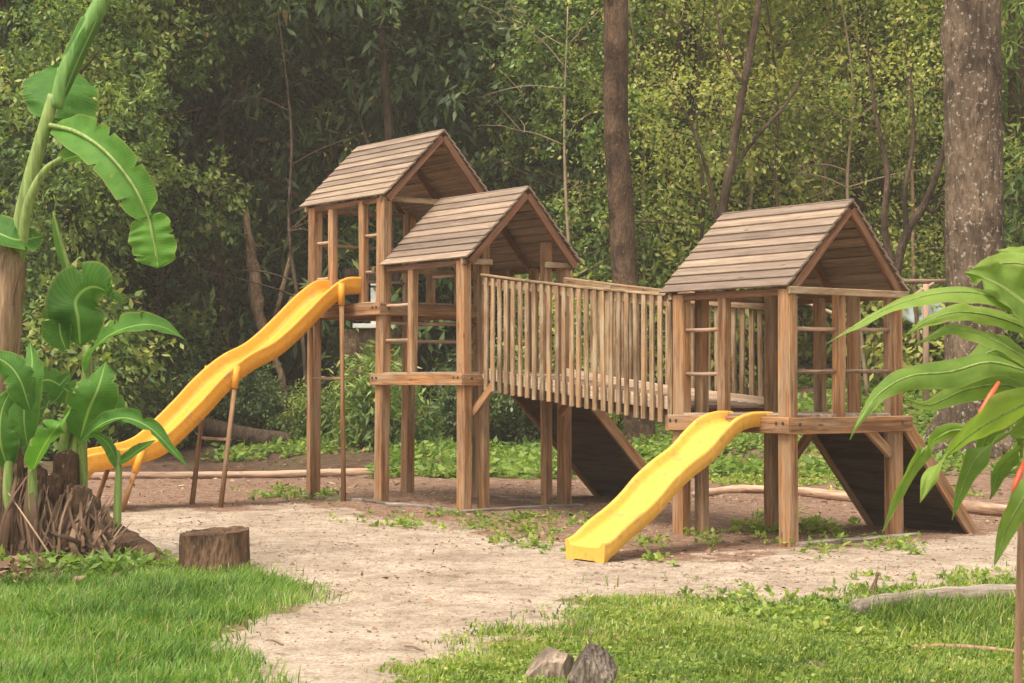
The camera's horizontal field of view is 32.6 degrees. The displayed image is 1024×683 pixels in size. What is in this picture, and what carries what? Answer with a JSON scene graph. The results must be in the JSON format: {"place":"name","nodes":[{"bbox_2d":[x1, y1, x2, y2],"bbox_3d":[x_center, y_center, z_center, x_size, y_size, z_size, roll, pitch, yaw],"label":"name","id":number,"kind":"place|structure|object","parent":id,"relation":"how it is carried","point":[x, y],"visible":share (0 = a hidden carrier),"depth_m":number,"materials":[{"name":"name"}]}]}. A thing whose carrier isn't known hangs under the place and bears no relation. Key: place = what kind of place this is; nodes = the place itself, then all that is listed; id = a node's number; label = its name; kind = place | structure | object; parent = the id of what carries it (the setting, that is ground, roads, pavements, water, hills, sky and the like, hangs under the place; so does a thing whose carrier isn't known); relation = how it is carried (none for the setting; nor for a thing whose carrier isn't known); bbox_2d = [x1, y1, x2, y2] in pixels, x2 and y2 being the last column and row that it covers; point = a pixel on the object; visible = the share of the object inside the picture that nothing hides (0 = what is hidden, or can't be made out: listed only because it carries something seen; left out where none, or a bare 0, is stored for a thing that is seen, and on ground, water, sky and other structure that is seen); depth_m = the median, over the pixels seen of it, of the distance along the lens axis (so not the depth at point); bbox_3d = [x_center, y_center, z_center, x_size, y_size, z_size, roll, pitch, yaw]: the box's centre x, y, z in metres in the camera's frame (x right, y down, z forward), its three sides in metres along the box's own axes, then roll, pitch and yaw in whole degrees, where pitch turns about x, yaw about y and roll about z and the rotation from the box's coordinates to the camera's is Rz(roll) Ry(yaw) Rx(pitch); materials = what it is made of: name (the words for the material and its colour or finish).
{"place":"outdoors","nodes":[
{"label":"outdoors","id":0,"kind":"place"},
{"bbox_2d":[0,554,350,682],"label":"grass","id":1,"kind":"structure","parent":0,"point":[162,631],"depth_m":10.41,"materials":[{"name":"green plant"}]},
{"bbox_2d":[19,23,1020,682],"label":"ground","id":2,"kind":"structure","parent":0,"point":[687,545],"depth_m":21.43,"materials":[{"name":"beige sand"}]},
{"bbox_2d":[0,449,144,560],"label":"rotten banana clump","id":3,"kind":"object","parent":2,"relation":"on","point":[73,515],"visible":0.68,"depth_m":13.86,"materials":[{"name":"brown plant"}]},
{"bbox_2d":[77,407,191,527],"bbox_3d":[-3.070,1.025,14.116,1.009,0.986,0.264,-1,-1,22],"label":"banana sprout","id":4,"kind":"object","parent":3,"relation":"on","point":[116,458],"visible":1,"depth_m":14.19,"materials":[{"name":"green plant"}]},
{"bbox_2d":[20,255,132,450],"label":"shrub","id":5,"kind":"object","parent":2,"relation":"on","point":[25,332],"depth_m":32.41,"materials":[{"name":"green plant"}]},
{"bbox_2d":[0,545,155,574],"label":"weeds","id":6,"kind":"object","parent":2,"relation":"on","point":[106,561],"visible":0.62,"depth_m":13.41,"materials":[{"name":"green plant"}]},
{"bbox_2d":[0,550,162,594],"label":"dry leaf heap","id":7,"kind":"object","parent":2,"relation":"on","point":[11,568],"visible":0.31,"depth_m":13.11,"materials":[{"name":"brown plant"}]},
{"bbox_2d":[0,341,71,551],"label":"banana sucker","id":8,"kind":"object","parent":7,"relation":"on","point":[20,403],"visible":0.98,"depth_m":13.80,"materials":[{"name":"green plant"}]},
{"bbox_2d":[0,0,176,487],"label":"banana plant","id":9,"kind":"object","parent":2,"relation":"on","point":[62,91],"visible":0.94,"depth_m":14.19,"materials":[{"name":"green plant"}]},
{"bbox_2d":[0,0,197,452],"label":"broadleaf tree","id":10,"kind":"object","parent":2,"relation":"on","point":[85,196],"visible":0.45,"depth_m":32.30,"materials":[{"name":"green plant"}]},
{"bbox_2d":[20,248,183,460],"bbox_3d":[-7.893,0.507,31.385,3.672,4.392,4.389,-1,-2,37],"label":"shrub","id":11,"kind":"object","parent":2,"relation":"on","point":[117,354],"visible":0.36,"depth_m":31.15,"materials":[{"name":"green plant"}]},
{"bbox_2d":[0,0,224,338],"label":"broadleaf tree","id":12,"kind":"object","parent":2,"relation":"on","point":[6,5],"visible":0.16,"depth_m":34.98,"materials":[{"name":"green plant"}]},
{"bbox_2d":[41,212,186,486],"bbox_3d":[-3.341,0.395,14.325,1.190,2.970,0.810,-1,-2,45],"label":"banana plant","id":13,"kind":"object","parent":2,"relation":"on","point":[71,312],"visible":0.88,"depth_m":14.50,"materials":[{"name":"green plant"}]},
{"bbox_2d":[87,384,162,448],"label":"shrub","id":14,"kind":"object","parent":2,"relation":"on","point":[124,432],"visible":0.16,"depth_m":31.68,"materials":[{"name":"green plant"}]},
{"bbox_2d":[105,516,160,561],"bbox_3d":[-3.362,1.694,14.966,0.342,0.364,2.029,1,-1,-24],"label":"rotten log","id":15,"kind":"object","parent":2,"relation":"on","point":[148,547],"visible":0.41,"depth_m":14.44,"materials":[{"name":"brown wood"}]},
{"bbox_2d":[0,0,273,406],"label":"broadleaf tree","id":16,"kind":"object","parent":2,"relation":"on","point":[156,42],"visible":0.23,"depth_m":35.34,"materials":[{"name":"green plant"}]},
{"bbox_2d":[58,256,268,396],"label":"shrub","id":17,"kind":"object","parent":2,"relation":"on","point":[236,300],"depth_m":40.61,"materials":[{"name":"green plant"}]},
{"bbox_2d":[132,362,226,449],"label":"shrub","id":18,"kind":"object","parent":2,"relation":"on","point":[168,398],"visible":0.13,"depth_m":32.80,"materials":[{"name":"green plant"}]},
{"bbox_2d":[10,0,353,388],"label":"broadleaf tree","id":19,"kind":"object","parent":2,"relation":"on","point":[243,116],"visible":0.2,"depth_m":37.83,"materials":[{"name":"green plant"}]},
{"bbox_2d":[101,23,263,388],"bbox_3d":[-6.990,-2.164,35.071,4.437,8.704,1.156,0,-1,0],"label":"bare sapling","id":20,"kind":"object","parent":2,"relation":"on","point":[159,298],"visible":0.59,"depth_m":35.00,"materials":[{"name":"brown plant"}]},
{"bbox_2d":[180,3,234,418],"bbox_3d":[-6.717,-3.907,38.075,1.393,12.308,0.369,0,-1,-13],"label":"slim tree","id":21,"kind":"object","parent":2,"relation":"on","point":[191,158],"visible":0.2,"depth_m":38.02,"materials":[{"name":"brown plant"}]},
{"bbox_2d":[133,418,292,446],"bbox_3d":[-5.759,1.729,32.774,3.282,0.718,0.391,0,-1,-11],"label":"mossy log","id":22,"kind":"object","parent":2,"relation":"on","point":[218,428],"visible":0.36,"depth_m":32.77,"materials":[{"name":"brown wood"}]},
{"bbox_2d":[179,526,250,571],"bbox_3d":[-2.360,1.676,13.888,0.572,0.388,0.590,0,-1,0],"label":"tree stump","id":23,"kind":"object","parent":2,"relation":"on","point":[217,546],"visible":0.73,"depth_m":13.65,"materials":[{"name":"brown wood"}]},
{"bbox_2d":[192,0,260,417],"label":"slim tree","id":24,"kind":"object","parent":2,"relation":"on","point":[223,313],"visible":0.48,"depth_m":37.51,"materials":[{"name":"brown plant"}]},
{"bbox_2d":[28,0,427,385],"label":"broadleaf tree","id":25,"kind":"object","parent":2,"relation":"on","point":[243,301],"visible":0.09,"depth_m":38.70,"materials":[{"name":"green plant"}]},
{"bbox_2d":[165,235,306,407],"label":"shrub","id":26,"kind":"object","parent":2,"relation":"on","point":[284,359],"visible":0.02,"depth_m":42.27,"materials":[{"name":"green plant"}]},
{"bbox_2d":[198,348,297,431],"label":"shrub","id":27,"kind":"object","parent":2,"relation":"on","point":[252,396],"visible":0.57,"depth_m":33.39,"materials":[{"name":"green plant"}]},
{"bbox_2d":[243,210,293,416],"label":"pale tree","id":28,"kind":"object","parent":2,"relation":"on","point":[255,294],"visible":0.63,"depth_m":35.93,"materials":[{"name":"brown plant"}]},
{"bbox_2d":[234,206,327,399],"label":"shrub","id":29,"kind":"object","parent":2,"relation":"on","point":[291,376],"visible":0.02,"depth_m":43.83,"materials":[{"name":"green plant"}]},
{"bbox_2d":[179,9,393,396],"bbox_3d":[-4.374,-2.227,34.624,4.336,8.704,0.982,0,-1,0],"label":"bare sapling","id":30,"kind":"object","parent":2,"relation":"on","point":[294,279],"visible":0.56,"depth_m":34.56,"materials":[{"name":"brown plant"}]},
{"bbox_2d":[88,467,495,479],"bbox_3d":[-3.370,2.060,27.266,7.102,0.160,0.551,0,-1,-13],"label":"edging pole","id":31,"kind":"object","parent":2,"relation":"on","point":[253,474],"visible":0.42,"depth_m":27.20,"materials":[{"name":"brown wood"}]},
{"bbox_2d":[263,46,323,412],"bbox_3d":[-4.970,-3.908,40.109,1.473,12.304,0.290,0,-1,-12],"label":"slim tree","id":32,"kind":"object","parent":2,"relation":"on","point":[300,369],"visible":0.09,"depth_m":39.94,"materials":[{"name":"brown plant"}]},
{"bbox_2d":[266,377,336,441],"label":"shrub","id":33,"kind":"object","parent":2,"relation":"on","point":[300,420],"visible":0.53,"depth_m":33.26,"materials":[{"name":"green plant"}]},
{"bbox_2d":[147,0,573,422],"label":"broadleaf tree","id":34,"kind":"object","parent":2,"relation":"on","point":[330,328],"visible":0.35,"depth_m":37.12,"materials":[{"name":"green plant"}]},
{"bbox_2d":[344,268,402,420],"bbox_3d":[-2.880,0.119,36.356,1.213,3.186,2.300,0,-1,0],"label":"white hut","id":35,"kind":"object","parent":2,"relation":"on","point":[354,337],"visible":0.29,"depth_m":35.63,"materials":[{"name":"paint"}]},
{"bbox_2d":[345,0,424,295],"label":"slim tree","id":36,"kind":"object","parent":2,"relation":"on","point":[387,110],"visible":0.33,"depth_m":36.06,"materials":[{"name":"brown plant"}]},
{"bbox_2d":[321,327,452,451],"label":"shrub","id":37,"kind":"object","parent":2,"relation":"on","point":[360,421],"visible":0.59,"depth_m":32.19,"materials":[{"name":"green plant"}]},
{"bbox_2d":[233,0,602,414],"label":"broadleaf tree","id":38,"kind":"object","parent":2,"relation":"on","point":[305,71],"visible":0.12,"depth_m":37.93,"materials":[{"name":"green plant"}]},
{"bbox_2d":[394,3,461,407],"bbox_3d":[-1.984,-3.939,39.602,1.837,12.308,0.373,0,-1,-11],"label":"slim tree","id":39,"kind":"object","parent":2,"relation":"on","point":[420,361],"visible":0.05,"depth_m":39.41,"materials":[{"name":"brown plant"}]},
{"bbox_2d":[434,293,472,394],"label":"shrub","id":40,"kind":"object","parent":2,"relation":"on","point":[444,356],"visible":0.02,"depth_m":48.25,"materials":[{"name":"green plant"}]},
{"bbox_2d":[419,385,515,443],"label":"shrub","id":41,"kind":"object","parent":2,"relation":"on","point":[449,397],"visible":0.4,"depth_m":33.79,"materials":[{"name":"green plant"}]},
{"bbox_2d":[425,336,539,444],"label":"shrub","id":42,"kind":"object","parent":2,"relation":"on","point":[450,369],"visible":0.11,"depth_m":34.60,"materials":[{"name":"green plant"}]},
{"bbox_2d":[431,20,598,276],"bbox_3d":[-0.165,-2.516,37.056,4.212,9.001,0.988,0,-1,0],"label":"bare sapling","id":43,"kind":"object","parent":2,"relation":"on","point":[496,156],"visible":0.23,"depth_m":37.08,"materials":[{"name":"brown plant"}]},
{"bbox_2d":[304,0,728,368],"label":"broadleaf tree","id":44,"kind":"object","parent":2,"relation":"on","point":[447,9],"visible":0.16,"depth_m":37.07,"materials":[{"name":"green plant"}]},
{"bbox_2d":[23,348,1009,505],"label":"fallen leaves","id":45,"kind":"object","parent":2,"relation":"on","point":[232,480],"visible":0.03,"depth_m":25.34,"materials":[{"name":"brown plant"}]},
{"bbox_2d":[19,1,1022,347],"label":"distant wood","id":46,"kind":"object","parent":2,"relation":"on","point":[365,97],"visible":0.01,"depth_m":61.75,"materials":[{"name":"green plant"}]},
{"bbox_2d":[23,313,1023,478],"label":"ground cover","id":47,"kind":"object","parent":2,"relation":"on","point":[514,460],"visible":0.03,"depth_m":30.52,"materials":[{"name":"green plant"}]},
{"bbox_2d":[87,129,979,562],"bbox_3d":[-0.235,-0.304,19.114,6.736,4.778,8.871,1,-2,-37],"label":"play structure","id":48,"kind":"object","parent":2,"relation":"on","point":[821,255],"visible":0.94,"depth_m":18.78,"materials":[{"name":"brown wood"}]},
{"bbox_2d":[495,350,582,444],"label":"shrub","id":49,"kind":"object","parent":2,"relation":"on","point":[529,428],"visible":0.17,"depth_m":33.53,"materials":[{"name":"green plant"}]},
{"bbox_2d":[525,647,573,680],"bbox_3d":[0.185,1.648,8.829,0.227,0.209,0.238,0,-1,16],"label":"rock","id":50,"kind":"object","parent":2,"relation":"on","point":[549,662],"visible":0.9,"depth_m":8.73,"materials":[{"name":"brown stone"}]},
{"bbox_2d":[526,3,576,218],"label":"slim tree","id":51,"kind":"object","parent":2,"relation":"on","point":[533,96],"visible":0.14,"depth_m":37.09,"materials":[{"name":"brown plant"}]},
{"bbox_2d":[139,469,984,574],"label":"weeds","id":52,"kind":"object","parent":2,"relation":"on","point":[812,522],"visible":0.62,"depth_m":17.56,"materials":[{"name":"green plant"}]},
{"bbox_2d":[477,1,668,369],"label":"bare sapling","id":53,"kind":"object","parent":2,"relation":"on","point":[565,183],"visible":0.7,"depth_m":34.57,"materials":[{"name":"brown wood"}]},
{"bbox_2d":[456,0,699,365],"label":"broadleaf tree","id":54,"kind":"object","parent":2,"relation":"on","point":[547,29],"visible":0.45,"depth_m":35.70,"materials":[{"name":"green plant"}]},
{"bbox_2d":[489,163,679,383],"bbox_3d":[1.599,-1.308,38.006,5.501,5.796,6.466,0,-1,15],"label":"shrub","id":55,"kind":"object","parent":2,"relation":"on","point":[591,249],"visible":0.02,"depth_m":36.60,"materials":[{"name":"green plant"}]},
{"bbox_2d":[567,643,616,682],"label":"rock","id":56,"kind":"object","parent":2,"relation":"on","point":[593,663],"visible":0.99,"depth_m":8.53,"materials":[{"name":"stone"}]},
{"bbox_2d":[495,257,694,424],"bbox_3d":[1.836,0.181,34.246,3.919,3.869,3.934,0,-1,21],"label":"shrub","id":57,"kind":"object","parent":2,"relation":"on","point":[615,420],"visible":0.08,"depth_m":34.23,"materials":[{"name":"green plant"}]},
{"bbox_2d":[464,0,755,191],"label":"broadleaf tree","id":58,"kind":"object","parent":2,"relation":"on","point":[641,49],"visible":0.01,"depth_m":43.34,"materials":[{"name":"green plant"}]},
{"bbox_2d":[603,0,655,442],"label":"straight tree","id":59,"kind":"object","parent":2,"relation":"on","point":[624,267],"visible":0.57,"depth_m":31.90,"materials":[{"name":"brown plant"}]},
{"bbox_2d":[537,0,749,371],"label":"bare sapling","id":60,"kind":"object","parent":2,"relation":"on","point":[643,188],"visible":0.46,"depth_m":35.06,"materials":[{"name":"brown plant"}]},
{"bbox_2d":[552,161,769,383],"bbox_3d":[2.790,-1.000,36.821,5.526,5.546,5.582,-1,-1,22],"label":"shrub","id":61,"kind":"object","parent":2,"relation":"on","point":[604,248],"visible":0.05,"depth_m":35.44,"materials":[{"name":"green plant"}]},
{"bbox_2d":[581,203,763,393],"bbox_3d":[3.641,-0.663,35.732,4.808,4.728,4.790,-1,-2,45],"label":"shrub","id":62,"kind":"object","parent":2,"relation":"on","point":[661,259],"visible":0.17,"depth_m":34.81,"materials":[{"name":"green plant"}]},
{"bbox_2d":[635,0,714,384],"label":"slim tree","id":63,"kind":"object","parent":2,"relation":"on","point":[681,48],"visible":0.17,"depth_m":36.05,"materials":[{"name":"brown plant"}]},
{"bbox_2d":[531,0,825,164],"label":"broadleaf tree","id":64,"kind":"object","parent":2,"relation":"on","point":[708,64],"visible":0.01,"depth_m":44.05,"materials":[{"name":"green plant"}]},
{"bbox_2d":[500,0,870,338],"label":"broadleaf tree","id":65,"kind":"object","parent":2,"relation":"on","point":[689,83],"visible":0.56,"depth_m":35.00,"materials":[{"name":"green plant"}]},
{"bbox_2d":[364,559,1023,682],"bbox_3d":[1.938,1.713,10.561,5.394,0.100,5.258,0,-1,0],"label":"grass","id":66,"kind":"structure","parent":2,"relation":"on","point":[977,672],"depth_m":9.60,"materials":[{"name":"green plant"}]},
{"bbox_2d":[591,0,818,317],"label":"bare sapling","id":67,"kind":"object","parent":2,"relation":"on","point":[701,175],"visible":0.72,"depth_m":34.09,"materials":[{"name":"brown plant"}]},
{"bbox_2d":[388,582,1023,682],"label":"clover","id":68,"kind":"object","parent":2,"relation":"on","point":[580,649],"visible":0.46,"depth_m":9.59,"materials":[{"name":"green plant"}]},
{"bbox_2d":[629,96,827,359],"bbox_3d":[4.362,-2.556,39.615,6.611,6.215,5.716,0,-1,12],"label":"shrub","id":69,"kind":"object","parent":2,"relation":"on","point":[721,182],"visible":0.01,"depth_m":38.37,"materials":[{"name":"green plant"}]},
{"bbox_2d":[663,0,813,291],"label":"forked tree","id":70,"kind":"object","parent":2,"relation":"on","point":[731,168],"visible":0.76,"depth_m":33.05,"materials":[{"name":"brown plant"}]},
{"bbox_2d":[628,0,881,288],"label":"broadleaf tree","id":71,"kind":"object","parent":2,"relation":"on","point":[749,172],"visible":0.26,"depth_m":35.65,"materials":[{"name":"green plant"}]},
{"bbox_2d":[652,1,862,394],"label":"bare sapling","id":72,"kind":"object","parent":2,"relation":"on","point":[749,208],"visible":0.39,"depth_m":35.57,"materials":[{"name":"brown wood"}]},
{"bbox_2d":[650,1,873,150],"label":"broadleaf tree","id":73,"kind":"object","parent":2,"relation":"on","point":[783,46],"depth_m":46.25,"materials":[{"name":"green plant"}]},
{"bbox_2d":[661,0,882,217],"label":"bare sapling","id":74,"kind":"object","parent":2,"relation":"on","point":[776,146],"visible":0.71,"depth_m":34.59,"materials":[{"name":"brown plant"}]},
{"bbox_2d":[646,0,932,319],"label":"broadleaf tree","id":75,"kind":"object","parent":2,"relation":"on","point":[811,152],"visible":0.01,"depth_m":43.96,"materials":[{"name":"green plant"}]},
{"bbox_2d":[712,296,879,371],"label":"shrub","id":76,"kind":"object","parent":2,"relation":"on","point":[804,338],"visible":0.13,"depth_m":38.09,"materials":[{"name":"green plant"}]},
{"bbox_2d":[741,2,931,296],"bbox_3d":[6.807,-3.352,36.093,4.330,8.702,1.090,0,-1,0],"label":"bare sapling","id":77,"kind":"object","parent":2,"relation":"on","point":[832,158],"visible":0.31,"depth_m":36.11,"materials":[{"name":"brown wood"}]},
{"bbox_2d":[677,564,1015,643],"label":"weeds","id":78,"kind":"object","parent":2,"relation":"on","point":[742,593],"visible":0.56,"depth_m":11.54,"materials":[{"name":"green plant"}]},
{"bbox_2d":[692,485,1006,516],"bbox_3d":[4.424,1.912,20.862,1.072,0.168,5.360,1,-2,-41],"label":"edging pole","id":79,"kind":"object","parent":2,"relation":"on","point":[981,508],"visible":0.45,"depth_m":21.93,"materials":[{"name":"brown wood"}]},
{"bbox_2d":[681,0,1021,384],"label":"broadleaf tree","id":80,"kind":"object","parent":2,"relation":"on","point":[861,141],"visible":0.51,"depth_m":35.60,"materials":[{"name":"green plant"}]},
{"bbox_2d":[766,0,942,396],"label":"bare sapling","id":81,"kind":"object","parent":2,"relation":"on","point":[863,359],"visible":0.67,"depth_m":35.06,"materials":[{"name":"brown wood"}]},
{"bbox_2d":[797,279,945,411],"bbox_3d":[6.803,0.190,33.146,3.140,2.749,0.406,0,-1,0],"label":"pole fence","id":82,"kind":"object","parent":2,"relation":"on","point":[927,284],"visible":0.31,"depth_m":32.99,"materials":[{"name":"brown wood"}]},
{"bbox_2d":[797,139,945,355],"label":"shrub","id":83,"kind":"object","parent":2,"relation":"on","point":[871,323],"visible":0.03,"depth_m":39.99,"materials":[{"name":"green plant"}]},
{"bbox_2d":[776,0,1023,359],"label":"broadleaf tree","id":84,"kind":"object","parent":2,"relation":"on","point":[921,148],"visible":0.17,"depth_m":37.57,"materials":[{"name":"green plant"}]},
{"bbox_2d":[783,0,1019,257],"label":"broadleaf tree","id":85,"kind":"object","parent":2,"relation":"on","point":[888,85],"visible":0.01,"depth_m":45.60,"materials":[{"name":"green plant"}]},
{"bbox_2d":[797,206,1008,393],"bbox_3d":[8.273,-0.370,36.373,4.789,4.728,4.808,-1,-1,28],"label":"shrub","id":86,"kind":"object","parent":2,"relation":"on","point":[875,359],"visible":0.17,"depth_m":35.55,"materials":[{"name":"green plant"}]},
{"bbox_2d":[866,37,944,275],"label":"crooked tree","id":87,"kind":"object","parent":2,"relation":"on","point":[910,224],"visible":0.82,"depth_m":31.03,"materials":[{"name":"brown plant"}]},
{"bbox_2d":[824,2,1008,393],"bbox_3d":[8.087,-3.132,35.012,3.792,8.705,0.974,0,-1,0],"label":"bare sapling","id":88,"kind":"object","parent":2,"relation":"on","point":[918,336],"visible":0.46,"depth_m":35.04,"materials":[{"name":"brown plant"}]},
{"bbox_2d":[902,303,944,322],"bbox_3d":[8.226,-0.648,35.152,1.011,0.580,0.356,0,-1,0],"label":"sheet","id":89,"kind":"object","parent":88,"relation":"hanging from","point":[910,316],"visible":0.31,"depth_m":35.13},
{"bbox_2d":[812,574,1023,650],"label":"grass","id":90,"kind":"structure","parent":2,"relation":"on","point":[989,608],"depth_m":10.78,"materials":[{"name":"green plant"}]},
{"bbox_2d":[826,246,1023,682],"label":"heliconia plant","id":91,"kind":"object","parent":2,"relation":"on","point":[985,366],"visible":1,"depth_m":6.89,"materials":[{"name":"green plant"}]},
{"bbox_2d":[849,584,1015,613],"bbox_3d":[2.937,1.700,11.568,1.764,0.156,0.424,0,-1,-21],"label":"fallen log","id":92,"kind":"object","parent":2,"relation":"on","point":[982,589],"visible":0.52,"depth_m":11.65,"materials":[{"name":"brown wood"}]},
{"bbox_2d":[872,0,1023,345],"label":"broadleaf tree","id":93,"kind":"object","parent":2,"relation":"on","point":[1008,166],"visible":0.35,"depth_m":35.14,"materials":[{"name":"green plant"}]},
{"bbox_2d":[902,174,1023,360],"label":"shrub","id":94,"kind":"object","parent":2,"relation":"on","point":[1014,338],"visible":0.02,"depth_m":35.91,"materials":[{"name":"green plant"}]},
{"bbox_2d":[904,2,1023,225],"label":"broadleaf tree","id":95,"kind":"object","parent":2,"relation":"on","point":[1002,112],"visible":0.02,"depth_m":41.05,"materials":[{"name":"green plant"}]},
{"bbox_2d":[913,644,1023,653],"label":"stick","id":96,"kind":"object","parent":2,"relation":"on","point":[969,646],"visible":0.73,"depth_m":9.69,"materials":[{"name":"brown wood"}]},
{"bbox_2d":[923,0,1014,457],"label":"tree","id":97,"kind":"object","parent":2,"relation":"on","point":[970,37],"visible":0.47,"depth_m":28.69,"materials":[{"name":"brown plant"}]},
{"bbox_2d":[1002,2,1022,345],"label":"slim tree","id":98,"kind":"object","parent":2,"relation":"on","point":[1012,111],"visible":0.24,"depth_m":36.05,"materials":[{"name":"brown plant"}]},
{"bbox_2d":[71,488,1017,682],"bbox_3d":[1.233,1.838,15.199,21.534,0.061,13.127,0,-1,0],"label":"sandy path","id":99,"kind":"structure","parent":0,"point":[323,671],"depth_m":13.42,"materials":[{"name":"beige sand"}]},
{"bbox_2d":[39,483,1016,643],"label":"fallen leaves","id":100,"kind":"object","parent":99,"relation":"on","point":[557,538],"visible":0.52,"depth_m":16.67,"materials":[{"name":"brown plant"}]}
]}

